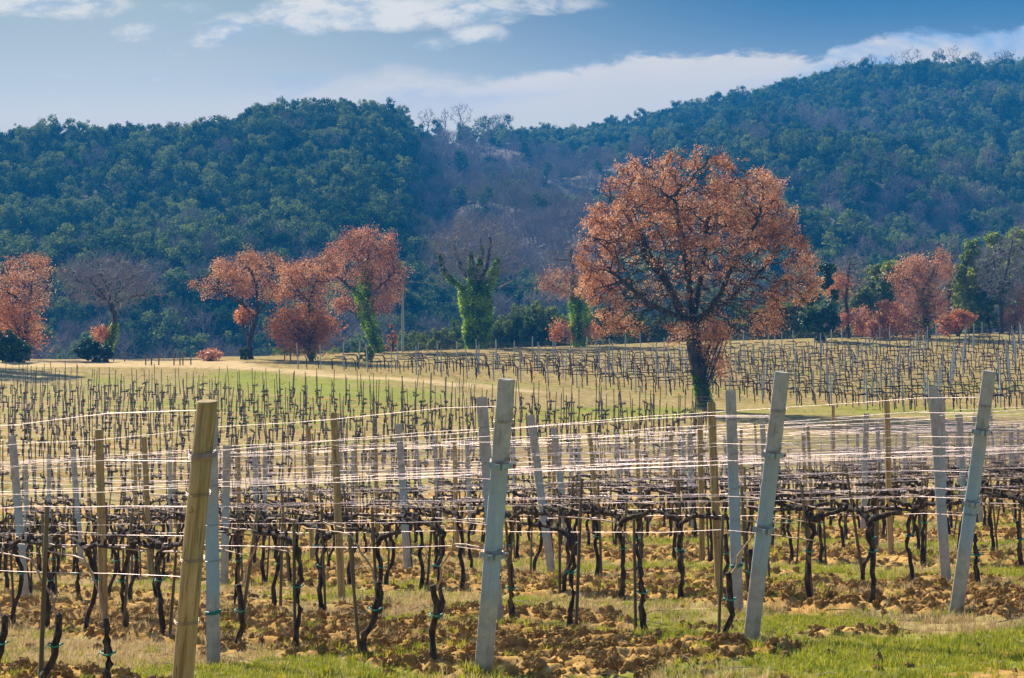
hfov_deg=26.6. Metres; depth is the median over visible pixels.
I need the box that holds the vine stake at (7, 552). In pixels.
[4,518,9,588]
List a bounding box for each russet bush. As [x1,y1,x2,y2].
[864,319,882,338]
[869,299,901,337]
[886,302,908,336]
[934,308,978,335]
[998,281,1023,332]
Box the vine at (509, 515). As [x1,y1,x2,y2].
[505,496,595,590]
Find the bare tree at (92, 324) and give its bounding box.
[77,318,105,347]
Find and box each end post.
[172,399,217,677]
[475,378,515,674]
[744,371,788,640]
[949,370,995,614]
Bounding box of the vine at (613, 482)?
[596,475,643,518]
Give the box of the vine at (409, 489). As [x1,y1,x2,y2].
[383,485,417,504]
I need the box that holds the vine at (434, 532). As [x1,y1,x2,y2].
[396,491,437,554]
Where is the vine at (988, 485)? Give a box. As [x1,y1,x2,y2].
[970,472,1023,564]
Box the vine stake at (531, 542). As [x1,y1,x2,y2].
[530,503,532,571]
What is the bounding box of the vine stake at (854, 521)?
[845,468,861,569]
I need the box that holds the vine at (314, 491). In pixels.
[292,484,324,523]
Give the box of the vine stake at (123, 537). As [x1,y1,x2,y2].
[122,494,124,568]
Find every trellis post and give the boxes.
[8,435,28,595]
[23,463,28,556]
[47,455,51,546]
[70,449,83,562]
[87,457,90,531]
[94,429,107,620]
[133,454,138,548]
[141,436,153,578]
[168,446,172,536]
[173,449,175,526]
[205,415,221,664]
[220,445,229,586]
[236,446,240,551]
[253,444,255,519]
[253,452,259,505]
[263,444,267,539]
[296,343,298,368]
[306,426,314,558]
[330,413,345,600]
[339,440,342,493]
[343,342,344,370]
[351,443,354,513]
[354,441,357,522]
[366,344,367,371]
[374,437,378,540]
[395,424,410,568]
[414,441,423,504]
[415,346,416,374]
[432,436,442,523]
[438,442,445,517]
[440,348,441,376]
[452,432,458,542]
[465,347,467,378]
[465,439,472,534]
[476,397,502,621]
[478,344,479,374]
[492,352,494,380]
[511,438,515,497]
[519,352,520,382]
[527,414,554,572]
[537,342,538,371]
[546,355,548,379]
[547,440,550,519]
[551,428,566,543]
[551,436,557,525]
[552,338,553,363]
[562,347,563,377]
[565,351,566,380]
[569,434,573,480]
[575,358,577,387]
[577,437,580,489]
[587,425,598,539]
[595,342,596,370]
[598,345,599,372]
[605,358,606,389]
[608,351,609,382]
[614,432,620,505]
[623,437,630,491]
[634,422,640,510]
[635,360,635,392]
[664,362,666,395]
[666,437,668,496]
[669,429,672,510]
[674,354,675,384]
[680,427,682,478]
[682,435,687,510]
[687,428,693,527]
[697,416,704,561]
[707,402,723,590]
[723,435,727,495]
[725,390,743,610]
[735,354,736,383]
[739,347,740,373]
[740,428,742,513]
[754,423,759,482]
[759,417,765,473]
[760,369,763,403]
[763,366,764,397]
[765,360,766,390]
[772,362,773,390]
[788,352,789,373]
[794,372,796,405]
[801,432,807,504]
[803,422,806,467]
[806,424,813,512]
[827,366,828,397]
[829,372,831,403]
[830,424,837,497]
[831,405,835,503]
[839,354,840,385]
[846,422,849,470]
[856,430,859,487]
[861,342,862,366]
[861,413,868,528]
[863,370,864,401]
[865,373,867,409]
[871,373,872,404]
[875,421,882,512]
[876,368,877,400]
[880,365,881,394]
[883,397,893,552]
[893,359,894,390]
[901,375,904,412]
[903,421,906,501]
[907,349,908,378]
[916,418,918,462]
[926,371,927,402]
[928,386,950,582]
[939,395,946,509]
[940,361,941,391]
[945,420,948,468]
[951,356,952,386]
[952,352,953,378]
[953,346,954,372]
[955,422,960,498]
[956,414,965,510]
[962,347,963,375]
[972,415,982,522]
[990,411,994,458]
[998,358,999,387]
[999,371,1000,402]
[1000,375,1000,407]
[1009,427,1012,493]
[1011,423,1014,471]
[1015,343,1016,372]
[1017,424,1019,463]
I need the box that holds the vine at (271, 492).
[259,490,291,522]
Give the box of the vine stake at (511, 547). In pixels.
[508,510,513,592]
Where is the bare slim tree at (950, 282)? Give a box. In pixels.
[935,233,964,333]
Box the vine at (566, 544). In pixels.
[550,493,639,562]
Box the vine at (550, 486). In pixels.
[544,484,579,524]
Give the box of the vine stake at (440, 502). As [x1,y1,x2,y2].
[438,501,441,564]
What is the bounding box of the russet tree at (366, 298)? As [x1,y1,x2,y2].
[320,222,414,352]
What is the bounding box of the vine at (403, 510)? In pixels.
[369,498,425,589]
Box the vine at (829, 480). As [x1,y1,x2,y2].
[779,467,849,539]
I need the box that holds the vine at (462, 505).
[448,490,505,556]
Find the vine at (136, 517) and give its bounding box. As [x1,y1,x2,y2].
[120,508,160,544]
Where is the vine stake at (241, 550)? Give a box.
[240,511,242,580]
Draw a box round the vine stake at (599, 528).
[597,480,602,574]
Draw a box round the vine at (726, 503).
[719,482,778,536]
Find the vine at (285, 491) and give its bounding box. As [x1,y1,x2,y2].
[262,487,294,518]
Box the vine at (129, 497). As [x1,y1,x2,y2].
[109,489,131,506]
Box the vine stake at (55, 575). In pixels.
[51,509,57,593]
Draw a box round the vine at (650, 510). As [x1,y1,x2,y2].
[618,498,690,574]
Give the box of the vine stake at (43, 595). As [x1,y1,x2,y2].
[38,506,48,677]
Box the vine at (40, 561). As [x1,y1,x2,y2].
[31,518,76,571]
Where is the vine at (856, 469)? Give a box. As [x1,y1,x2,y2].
[837,467,870,507]
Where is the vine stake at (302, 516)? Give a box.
[298,492,306,536]
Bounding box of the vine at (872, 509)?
[838,501,961,579]
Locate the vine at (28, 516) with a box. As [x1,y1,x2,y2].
[12,512,38,557]
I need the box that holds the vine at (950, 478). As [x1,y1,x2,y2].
[946,470,1019,520]
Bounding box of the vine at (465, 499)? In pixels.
[453,492,471,541]
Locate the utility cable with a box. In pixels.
[404,281,641,287]
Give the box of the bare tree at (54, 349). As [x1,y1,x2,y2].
[30,338,67,358]
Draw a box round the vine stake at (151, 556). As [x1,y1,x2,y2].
[142,507,157,595]
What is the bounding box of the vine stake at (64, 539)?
[63,507,65,560]
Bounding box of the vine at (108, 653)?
[48,548,116,677]
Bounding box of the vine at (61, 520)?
[38,508,69,560]
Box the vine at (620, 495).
[585,485,632,535]
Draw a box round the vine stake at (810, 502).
[805,488,811,571]
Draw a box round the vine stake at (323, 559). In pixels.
[320,509,326,610]
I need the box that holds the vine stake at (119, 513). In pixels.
[117,491,121,542]
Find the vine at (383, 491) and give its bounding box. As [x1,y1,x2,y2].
[378,485,409,498]
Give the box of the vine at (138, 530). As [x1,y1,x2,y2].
[116,525,175,602]
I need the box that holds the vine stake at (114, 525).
[114,504,114,558]
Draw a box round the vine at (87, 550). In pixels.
[69,536,151,629]
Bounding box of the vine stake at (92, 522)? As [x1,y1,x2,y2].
[89,493,96,558]
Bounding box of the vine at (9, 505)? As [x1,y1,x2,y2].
[0,501,13,541]
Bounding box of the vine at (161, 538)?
[113,522,172,600]
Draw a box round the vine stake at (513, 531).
[512,497,514,558]
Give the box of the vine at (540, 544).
[518,503,569,570]
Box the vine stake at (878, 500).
[876,462,879,546]
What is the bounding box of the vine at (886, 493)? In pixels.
[871,489,957,533]
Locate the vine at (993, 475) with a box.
[966,465,1022,480]
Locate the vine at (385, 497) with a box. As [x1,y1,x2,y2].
[353,492,410,526]
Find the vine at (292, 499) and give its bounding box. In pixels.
[269,495,304,529]
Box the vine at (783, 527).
[743,486,785,535]
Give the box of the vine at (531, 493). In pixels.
[509,485,546,535]
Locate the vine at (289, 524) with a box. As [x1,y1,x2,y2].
[277,514,351,580]
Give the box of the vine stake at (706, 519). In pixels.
[704,480,708,555]
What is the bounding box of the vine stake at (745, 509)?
[743,468,746,526]
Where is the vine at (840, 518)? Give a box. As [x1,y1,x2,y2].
[827,490,915,547]
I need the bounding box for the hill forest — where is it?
[0,56,1023,358]
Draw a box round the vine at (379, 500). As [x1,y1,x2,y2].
[370,499,389,541]
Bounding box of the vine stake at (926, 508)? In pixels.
[924,475,927,566]
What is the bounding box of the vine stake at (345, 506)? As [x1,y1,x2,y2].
[342,485,348,536]
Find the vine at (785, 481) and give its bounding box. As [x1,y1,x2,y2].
[784,478,820,514]
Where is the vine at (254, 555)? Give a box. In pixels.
[252,505,290,564]
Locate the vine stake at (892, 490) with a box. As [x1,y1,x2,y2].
[885,466,896,536]
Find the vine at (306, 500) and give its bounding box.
[275,490,318,548]
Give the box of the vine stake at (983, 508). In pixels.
[981,482,986,525]
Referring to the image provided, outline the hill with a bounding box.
[0,78,1023,356]
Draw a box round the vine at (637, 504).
[593,495,657,558]
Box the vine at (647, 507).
[646,486,688,523]
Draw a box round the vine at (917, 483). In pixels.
[859,469,921,526]
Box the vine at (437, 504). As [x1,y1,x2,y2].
[424,497,458,541]
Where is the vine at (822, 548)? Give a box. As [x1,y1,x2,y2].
[747,477,824,563]
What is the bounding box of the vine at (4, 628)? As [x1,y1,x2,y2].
[0,604,9,660]
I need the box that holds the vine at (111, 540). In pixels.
[95,528,153,596]
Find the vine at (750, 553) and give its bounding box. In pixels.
[746,517,817,589]
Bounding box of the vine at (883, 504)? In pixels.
[832,480,899,536]
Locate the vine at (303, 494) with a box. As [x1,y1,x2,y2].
[298,489,331,531]
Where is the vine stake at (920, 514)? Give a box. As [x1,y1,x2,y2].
[919,482,922,538]
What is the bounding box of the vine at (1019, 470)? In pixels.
[983,466,1023,472]
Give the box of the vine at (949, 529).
[932,482,1023,534]
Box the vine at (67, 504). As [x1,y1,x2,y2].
[48,498,72,546]
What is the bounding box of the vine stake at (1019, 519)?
[1018,478,1021,551]
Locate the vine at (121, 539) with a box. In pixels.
[117,517,154,574]
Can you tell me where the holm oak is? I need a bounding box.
[797,262,841,341]
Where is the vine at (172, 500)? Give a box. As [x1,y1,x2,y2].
[149,491,180,536]
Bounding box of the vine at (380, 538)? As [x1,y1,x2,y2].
[323,521,400,613]
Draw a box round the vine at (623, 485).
[617,483,647,506]
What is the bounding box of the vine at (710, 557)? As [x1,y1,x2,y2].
[659,490,728,561]
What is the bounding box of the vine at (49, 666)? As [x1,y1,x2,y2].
[0,548,63,677]
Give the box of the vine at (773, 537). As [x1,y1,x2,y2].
[725,488,779,545]
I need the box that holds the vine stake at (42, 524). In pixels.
[41,514,45,615]
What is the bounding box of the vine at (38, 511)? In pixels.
[28,502,44,514]
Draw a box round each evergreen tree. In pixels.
[0,230,10,244]
[0,237,32,271]
[0,241,21,274]
[0,282,21,298]
[1,235,32,262]
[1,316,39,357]
[6,269,34,297]
[18,321,59,357]
[26,194,57,213]
[26,290,50,322]
[31,203,58,233]
[40,225,75,262]
[44,276,79,315]
[47,343,77,358]
[48,222,82,262]
[58,262,85,298]
[62,330,99,358]
[79,222,106,253]
[79,261,112,293]
[81,232,132,276]
[81,331,122,358]
[84,228,121,258]
[102,318,141,356]
[105,248,142,285]
[108,233,135,253]
[111,249,142,292]
[117,233,144,251]
[119,332,158,358]
[123,318,153,358]
[132,285,166,322]
[133,231,158,244]
[135,310,174,351]
[146,262,181,299]
[148,307,188,357]
[152,243,183,271]
[156,220,181,249]
[160,267,194,303]
[162,226,205,260]
[162,245,203,277]
[168,240,210,272]
[172,333,209,357]
[178,222,208,240]
[178,331,209,352]
[180,198,203,220]
[181,270,222,313]
[185,230,209,254]
[190,285,218,323]
[200,213,232,250]
[204,260,239,300]
[208,232,252,266]
[210,277,245,316]
[211,233,245,262]
[214,226,246,256]
[224,232,253,252]
[226,176,258,209]
[226,212,251,232]
[235,249,260,260]
[239,205,255,226]
[239,307,270,344]
[246,258,271,294]
[247,204,273,220]
[247,227,281,259]
[253,287,283,320]
[253,342,273,355]
[254,318,286,348]
[260,227,302,263]
[260,346,277,355]
[262,303,294,340]
[263,246,295,274]
[270,205,301,231]
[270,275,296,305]
[271,203,286,219]
[282,283,327,312]
[282,285,323,310]
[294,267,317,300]
[296,232,336,257]
[303,221,334,253]
[306,208,316,217]
[315,280,352,312]
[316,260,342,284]
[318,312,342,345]
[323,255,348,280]
[323,300,349,342]
[329,208,363,236]
[330,339,359,352]
[331,195,359,231]
[338,231,364,251]
[338,272,374,304]
[342,332,367,350]
[344,236,378,267]
[352,204,388,240]
[353,201,387,229]
[368,202,398,230]
[370,288,408,318]
[374,227,397,256]
[375,207,398,242]
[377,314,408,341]
[382,177,409,204]
[387,210,409,235]
[391,236,421,259]
[395,233,421,263]
[396,308,422,331]
[397,286,427,316]
[399,311,416,332]
[404,253,417,283]
[413,289,445,322]
[421,273,459,310]
[427,300,461,328]
[449,317,464,329]
[490,279,531,307]
[491,290,510,318]
[510,289,523,306]
[514,266,537,288]
[514,285,547,298]
[522,276,558,307]
[562,299,593,323]
[653,166,687,194]
[779,244,814,269]
[785,208,822,242]
[806,220,828,247]
[806,226,831,251]
[810,231,841,258]
[811,249,837,264]
[819,243,856,262]
[821,249,843,265]
[823,212,852,244]
[824,225,856,251]
[830,208,863,245]
[843,221,882,255]
[857,252,883,276]
[877,254,909,264]
[878,253,910,262]
[887,232,914,255]
[919,248,957,263]
[940,243,958,262]
[960,238,971,252]
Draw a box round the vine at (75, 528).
[49,504,77,576]
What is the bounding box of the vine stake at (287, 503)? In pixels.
[285,488,289,525]
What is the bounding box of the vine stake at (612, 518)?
[610,488,613,543]
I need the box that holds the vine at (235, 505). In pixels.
[219,502,256,509]
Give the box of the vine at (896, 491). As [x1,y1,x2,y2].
[871,489,961,547]
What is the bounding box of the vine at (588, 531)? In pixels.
[547,488,589,545]
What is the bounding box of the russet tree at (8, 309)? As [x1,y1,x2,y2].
[0,249,68,360]
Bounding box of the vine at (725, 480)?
[708,476,743,483]
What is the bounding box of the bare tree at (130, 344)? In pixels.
[99,330,140,358]
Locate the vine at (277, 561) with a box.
[219,507,283,605]
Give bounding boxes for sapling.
[385,324,398,351]
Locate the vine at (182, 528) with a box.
[156,501,183,549]
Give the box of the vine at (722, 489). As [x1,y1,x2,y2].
[719,483,748,521]
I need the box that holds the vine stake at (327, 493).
[324,476,329,511]
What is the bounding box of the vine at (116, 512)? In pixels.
[112,505,144,545]
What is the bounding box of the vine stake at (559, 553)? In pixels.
[558,496,560,592]
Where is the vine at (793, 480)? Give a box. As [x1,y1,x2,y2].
[757,469,804,529]
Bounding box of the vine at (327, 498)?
[305,488,343,542]
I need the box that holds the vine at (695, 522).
[655,480,696,538]
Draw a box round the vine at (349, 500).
[318,491,351,540]
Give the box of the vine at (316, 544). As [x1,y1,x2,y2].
[313,513,379,582]
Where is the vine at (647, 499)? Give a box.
[596,488,657,536]
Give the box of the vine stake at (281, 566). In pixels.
[279,513,283,605]
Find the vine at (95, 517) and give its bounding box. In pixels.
[94,513,113,559]
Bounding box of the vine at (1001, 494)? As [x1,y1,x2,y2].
[921,475,1023,537]
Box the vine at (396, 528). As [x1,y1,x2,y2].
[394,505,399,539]
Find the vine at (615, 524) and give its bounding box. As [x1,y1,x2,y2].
[574,493,628,546]
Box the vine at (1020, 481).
[982,478,1023,483]
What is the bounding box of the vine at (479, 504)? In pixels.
[450,500,483,507]
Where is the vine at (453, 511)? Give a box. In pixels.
[400,495,465,590]
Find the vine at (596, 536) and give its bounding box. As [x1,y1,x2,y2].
[546,489,600,575]
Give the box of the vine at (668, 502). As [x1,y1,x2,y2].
[658,486,726,536]
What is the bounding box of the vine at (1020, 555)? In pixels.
[954,488,1023,564]
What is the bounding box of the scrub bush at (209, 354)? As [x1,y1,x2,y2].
[196,347,224,360]
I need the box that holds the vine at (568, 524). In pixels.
[542,505,651,591]
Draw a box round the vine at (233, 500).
[219,498,251,537]
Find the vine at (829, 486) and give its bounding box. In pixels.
[811,482,872,535]
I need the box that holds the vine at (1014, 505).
[983,464,1016,522]
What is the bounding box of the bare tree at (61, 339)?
[35,325,79,357]
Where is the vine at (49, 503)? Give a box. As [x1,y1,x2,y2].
[33,497,59,541]
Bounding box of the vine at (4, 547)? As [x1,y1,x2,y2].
[0,543,41,554]
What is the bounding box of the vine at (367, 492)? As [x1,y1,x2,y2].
[361,489,389,521]
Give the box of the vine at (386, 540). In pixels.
[383,501,431,550]
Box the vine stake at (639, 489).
[638,480,639,503]
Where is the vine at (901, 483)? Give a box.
[897,469,926,506]
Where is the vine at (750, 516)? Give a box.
[746,493,808,556]
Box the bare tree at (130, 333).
[101,325,149,357]
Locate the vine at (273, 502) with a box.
[267,499,307,526]
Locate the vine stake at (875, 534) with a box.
[874,485,877,562]
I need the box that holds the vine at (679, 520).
[655,497,794,598]
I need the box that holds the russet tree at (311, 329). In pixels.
[259,248,349,360]
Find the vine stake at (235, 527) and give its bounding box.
[231,500,238,560]
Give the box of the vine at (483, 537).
[472,496,524,541]
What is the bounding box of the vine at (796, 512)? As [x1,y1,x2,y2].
[746,468,797,513]
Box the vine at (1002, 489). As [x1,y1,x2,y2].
[963,485,1023,491]
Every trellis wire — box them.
[0,403,696,427]
[0,406,495,445]
[0,424,1012,471]
[0,429,705,457]
[0,436,489,467]
[0,439,458,453]
[0,442,492,470]
[0,444,1023,481]
[0,455,1020,486]
[0,477,482,494]
[0,487,965,510]
[0,495,1023,508]
[0,570,179,576]
[1,394,707,419]
[1,396,724,425]
[1,410,195,425]
[1,412,667,435]
[1,440,615,464]
[2,436,932,482]
[3,456,970,493]
[3,459,260,464]
[3,461,378,474]
[4,383,706,412]
[4,386,706,411]
[4,390,707,415]
[4,452,1023,491]
[4,475,967,498]
[5,405,707,433]
[5,417,707,464]
[5,417,1018,473]
[5,447,1018,482]
[6,382,704,407]
[6,397,974,462]
[6,447,528,467]
[6,460,190,467]
[6,460,754,491]
[6,470,961,500]
[7,392,707,420]
[7,446,361,456]
[7,521,485,525]
[7,543,479,549]
[8,433,542,450]
[8,506,185,507]
[9,378,719,404]
[9,409,1023,469]
[9,410,718,438]
[10,379,718,409]
[10,399,704,423]
[10,427,608,447]
[11,374,710,400]
[11,408,684,431]
[11,415,582,438]
[12,496,759,511]
[13,370,736,398]
[13,401,719,429]
[15,366,642,391]
[15,375,661,403]
[15,420,703,447]
[15,533,171,535]
[16,417,679,440]
[17,435,680,461]
[17,453,326,460]
[19,415,768,463]
[19,419,1016,474]
[20,425,704,452]
[20,437,1023,478]
[20,443,765,481]
[20,447,971,488]
[21,422,673,444]
[21,468,1011,498]
[22,486,1008,508]
[23,503,1018,517]
[24,413,909,469]
[24,513,961,523]
[25,530,753,532]
[28,407,1020,461]
[28,452,1015,480]
[29,389,725,417]
[32,431,1023,469]
[32,496,964,514]
[33,445,1021,477]
[36,424,1023,465]
[37,439,1017,484]
[42,467,1016,488]
[42,494,1023,508]
[53,457,1008,483]
[53,477,988,494]
[55,471,387,479]
[57,487,963,508]
[57,488,965,500]
[104,414,1011,459]
[126,425,1023,460]
[126,460,1021,480]
[126,477,1022,491]
[129,483,1016,495]
[131,442,1016,470]
[158,475,959,489]
[176,449,1023,473]
[180,414,1012,453]
[218,473,987,485]
[221,421,1011,451]
[230,443,1020,465]
[230,453,1012,472]
[236,468,997,481]
[241,445,1014,467]
[243,437,1015,465]
[245,479,1010,488]
[247,432,1005,458]
[249,435,1023,461]
[299,322,1022,347]
[306,459,1004,472]
[312,430,1023,452]
[320,476,1017,485]
[321,434,1023,455]
[326,330,1012,355]
[346,333,1004,356]
[347,458,970,471]
[348,464,958,475]
[352,425,1018,449]
[354,325,1010,347]
[367,335,1015,357]
[370,328,1005,348]
[384,452,997,467]
[386,448,920,463]
[390,330,1015,349]
[392,338,1012,358]
[396,437,1009,452]
[396,443,991,457]
[405,448,1023,461]
[405,459,1022,470]
[411,465,990,474]
[414,428,1020,447]
[415,460,987,469]
[415,473,1023,480]
[422,333,1011,350]
[433,341,1010,359]
[441,423,1021,443]
[467,349,1017,364]
[491,429,1008,442]
[509,451,1013,460]
[510,336,1005,351]
[514,346,1019,362]
[517,343,1022,360]
[523,441,1023,452]
[525,449,1015,458]
[545,469,985,474]
[558,431,1020,440]
[560,448,971,453]
[568,452,884,455]
[575,455,1010,460]
[583,459,1023,467]
[595,338,1016,352]
[597,462,861,464]
[601,438,1023,445]
[603,341,1011,354]
[607,428,1012,437]
[609,435,1014,447]
[613,441,1013,452]
[618,344,1009,356]
[620,366,1010,375]
[627,357,1007,365]
[641,456,1023,461]
[642,358,1023,370]
[645,442,1023,445]
[652,347,1009,358]
[655,461,1022,465]
[659,437,1020,441]
[673,430,953,433]
[685,439,1009,442]
[686,449,1023,454]
[692,446,992,451]
[703,433,1022,435]
[719,435,1021,439]
[727,365,992,370]
[739,433,1017,438]
[756,426,989,428]
[756,440,1006,445]
[782,442,928,446]
[800,423,1023,427]
[811,458,1017,463]
[829,377,1014,383]
[881,382,931,382]
[917,382,1010,383]
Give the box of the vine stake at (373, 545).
[370,510,376,590]
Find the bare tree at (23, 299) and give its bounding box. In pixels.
[2,291,35,318]
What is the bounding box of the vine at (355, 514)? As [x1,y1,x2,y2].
[342,509,395,552]
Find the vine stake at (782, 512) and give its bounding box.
[780,476,783,534]
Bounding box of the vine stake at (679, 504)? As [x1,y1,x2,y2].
[677,477,683,566]
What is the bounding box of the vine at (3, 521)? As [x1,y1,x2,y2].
[0,519,7,571]
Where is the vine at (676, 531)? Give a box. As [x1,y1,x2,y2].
[640,501,686,575]
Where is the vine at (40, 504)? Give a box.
[21,497,44,512]
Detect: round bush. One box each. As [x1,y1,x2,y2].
[0,329,32,361]
[73,338,114,361]
[238,347,250,359]
[356,345,374,360]
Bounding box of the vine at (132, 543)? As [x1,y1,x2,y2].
[116,536,203,629]
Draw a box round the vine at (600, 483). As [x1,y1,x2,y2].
[579,476,621,512]
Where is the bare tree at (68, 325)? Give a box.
[58,316,83,344]
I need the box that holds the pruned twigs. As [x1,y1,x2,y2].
[0,509,1023,677]
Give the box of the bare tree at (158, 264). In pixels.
[142,254,171,284]
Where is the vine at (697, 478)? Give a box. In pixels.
[679,474,711,514]
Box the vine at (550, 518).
[549,499,617,555]
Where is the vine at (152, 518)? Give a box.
[126,509,161,560]
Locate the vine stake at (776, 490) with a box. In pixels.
[770,472,779,543]
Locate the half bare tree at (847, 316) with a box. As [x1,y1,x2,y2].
[818,246,875,337]
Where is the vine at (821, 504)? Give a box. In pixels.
[745,493,829,560]
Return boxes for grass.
[0,487,1023,677]
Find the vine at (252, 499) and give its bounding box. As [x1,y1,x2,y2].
[230,493,261,537]
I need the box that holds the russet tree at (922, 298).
[876,242,959,338]
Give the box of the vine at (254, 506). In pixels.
[246,501,294,545]
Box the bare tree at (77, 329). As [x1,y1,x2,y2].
[60,319,98,350]
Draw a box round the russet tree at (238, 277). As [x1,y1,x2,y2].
[185,242,297,358]
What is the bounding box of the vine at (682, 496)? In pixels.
[654,476,687,512]
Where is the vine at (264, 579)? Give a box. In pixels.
[232,504,279,582]
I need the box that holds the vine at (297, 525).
[269,498,306,543]
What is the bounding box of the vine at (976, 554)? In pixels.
[901,493,982,582]
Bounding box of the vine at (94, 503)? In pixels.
[80,495,96,505]
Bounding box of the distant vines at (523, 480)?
[0,330,1023,532]
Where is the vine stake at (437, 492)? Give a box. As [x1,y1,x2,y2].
[434,480,438,539]
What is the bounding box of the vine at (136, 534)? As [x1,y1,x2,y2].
[107,507,138,579]
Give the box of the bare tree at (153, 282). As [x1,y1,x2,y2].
[139,264,169,291]
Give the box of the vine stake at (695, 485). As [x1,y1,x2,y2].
[693,468,695,533]
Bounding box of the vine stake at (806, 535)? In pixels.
[800,487,813,596]
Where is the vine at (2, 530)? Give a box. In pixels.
[0,526,26,535]
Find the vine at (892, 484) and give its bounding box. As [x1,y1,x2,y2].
[870,479,950,525]
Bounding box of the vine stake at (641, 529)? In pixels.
[640,489,642,565]
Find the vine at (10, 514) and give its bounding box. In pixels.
[6,512,40,556]
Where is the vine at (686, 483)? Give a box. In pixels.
[656,476,688,513]
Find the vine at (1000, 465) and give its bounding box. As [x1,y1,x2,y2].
[965,458,1023,510]
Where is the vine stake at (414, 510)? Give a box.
[413,488,415,540]
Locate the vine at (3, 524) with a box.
[2,509,23,556]
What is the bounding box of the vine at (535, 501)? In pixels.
[507,489,537,540]
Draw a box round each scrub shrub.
[270,347,300,355]
[298,346,325,354]
[324,346,361,353]
[339,341,365,353]
[388,330,418,351]
[407,334,436,350]
[415,326,462,349]
[447,318,464,349]
[450,337,493,349]
[487,327,516,348]
[491,313,533,348]
[502,307,550,347]
[510,299,583,346]
[512,327,566,347]
[555,313,593,344]
[557,331,611,346]
[582,305,651,344]
[616,321,632,343]
[623,317,672,343]
[644,316,684,342]
[659,321,711,341]
[700,316,762,340]
[724,313,764,340]
[734,304,797,339]
[758,301,800,338]
[785,298,822,337]
[792,331,826,338]
[825,323,856,337]
[885,320,920,335]
[916,306,940,334]
[981,320,999,332]
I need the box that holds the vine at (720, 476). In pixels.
[685,473,726,512]
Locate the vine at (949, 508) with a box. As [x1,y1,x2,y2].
[900,468,952,528]
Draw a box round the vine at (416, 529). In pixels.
[385,494,417,542]
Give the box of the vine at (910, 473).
[884,471,927,505]
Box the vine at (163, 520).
[152,503,184,578]
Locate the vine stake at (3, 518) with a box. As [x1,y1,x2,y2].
[2,497,4,551]
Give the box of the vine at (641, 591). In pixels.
[568,514,648,633]
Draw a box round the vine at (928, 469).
[905,467,951,513]
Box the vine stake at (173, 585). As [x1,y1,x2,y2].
[169,524,179,633]
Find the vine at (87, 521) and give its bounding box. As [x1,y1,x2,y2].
[61,498,89,544]
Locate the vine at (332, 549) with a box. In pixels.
[317,512,382,565]
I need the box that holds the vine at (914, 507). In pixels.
[888,497,1023,580]
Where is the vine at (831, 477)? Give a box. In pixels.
[796,470,835,520]
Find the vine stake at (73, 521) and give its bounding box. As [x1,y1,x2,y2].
[72,499,74,559]
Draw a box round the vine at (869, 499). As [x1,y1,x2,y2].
[852,470,912,506]
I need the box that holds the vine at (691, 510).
[689,479,723,526]
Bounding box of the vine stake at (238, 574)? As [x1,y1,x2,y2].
[237,515,239,601]
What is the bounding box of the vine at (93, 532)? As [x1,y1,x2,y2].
[85,516,140,569]
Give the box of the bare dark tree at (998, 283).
[970,215,1023,332]
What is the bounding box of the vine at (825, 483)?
[816,470,872,507]
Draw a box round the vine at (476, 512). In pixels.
[466,507,533,567]
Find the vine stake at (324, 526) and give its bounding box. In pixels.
[319,492,328,558]
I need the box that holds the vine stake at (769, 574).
[760,479,770,576]
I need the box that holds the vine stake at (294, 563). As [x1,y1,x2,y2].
[292,522,295,628]
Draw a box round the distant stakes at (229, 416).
[0,361,1004,500]
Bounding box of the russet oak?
[566,141,824,409]
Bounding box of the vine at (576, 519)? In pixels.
[528,485,577,555]
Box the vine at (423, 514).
[409,510,470,568]
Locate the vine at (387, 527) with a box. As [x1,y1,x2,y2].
[368,517,453,584]
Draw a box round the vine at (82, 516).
[69,511,93,518]
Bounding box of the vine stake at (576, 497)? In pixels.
[575,479,577,529]
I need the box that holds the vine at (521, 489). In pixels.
[513,488,547,524]
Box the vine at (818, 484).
[782,466,819,502]
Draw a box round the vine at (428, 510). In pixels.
[387,495,438,569]
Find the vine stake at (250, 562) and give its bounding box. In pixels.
[237,510,258,643]
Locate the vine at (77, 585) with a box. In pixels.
[50,523,81,595]
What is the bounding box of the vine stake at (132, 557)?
[131,508,133,598]
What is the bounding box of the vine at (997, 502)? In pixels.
[949,463,998,510]
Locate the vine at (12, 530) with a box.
[3,527,62,588]
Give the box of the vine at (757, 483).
[746,480,784,488]
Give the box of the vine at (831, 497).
[829,482,884,525]
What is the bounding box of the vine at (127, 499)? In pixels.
[120,492,143,532]
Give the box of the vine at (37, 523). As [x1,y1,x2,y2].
[14,519,68,596]
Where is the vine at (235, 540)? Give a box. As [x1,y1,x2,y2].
[233,522,304,603]
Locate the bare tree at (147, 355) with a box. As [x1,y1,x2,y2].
[132,349,157,358]
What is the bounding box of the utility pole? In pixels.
[401,277,403,351]
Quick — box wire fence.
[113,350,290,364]
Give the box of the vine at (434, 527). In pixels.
[359,503,446,619]
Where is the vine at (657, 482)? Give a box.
[626,476,665,496]
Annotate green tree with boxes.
[840,277,882,337]
[859,259,903,327]
[943,267,987,332]
[951,231,1023,333]
[989,226,1023,328]
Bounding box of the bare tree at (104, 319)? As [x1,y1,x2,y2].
[89,309,127,340]
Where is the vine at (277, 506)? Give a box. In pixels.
[266,495,314,543]
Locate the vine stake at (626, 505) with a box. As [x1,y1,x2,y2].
[620,496,627,583]
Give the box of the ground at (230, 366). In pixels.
[0,332,1023,677]
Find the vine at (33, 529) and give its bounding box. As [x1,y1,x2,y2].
[26,526,79,593]
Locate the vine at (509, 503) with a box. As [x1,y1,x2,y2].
[480,500,538,506]
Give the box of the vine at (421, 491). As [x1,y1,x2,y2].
[389,484,427,511]
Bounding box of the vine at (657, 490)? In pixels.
[625,478,676,538]
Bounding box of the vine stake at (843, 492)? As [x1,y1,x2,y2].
[841,465,845,524]

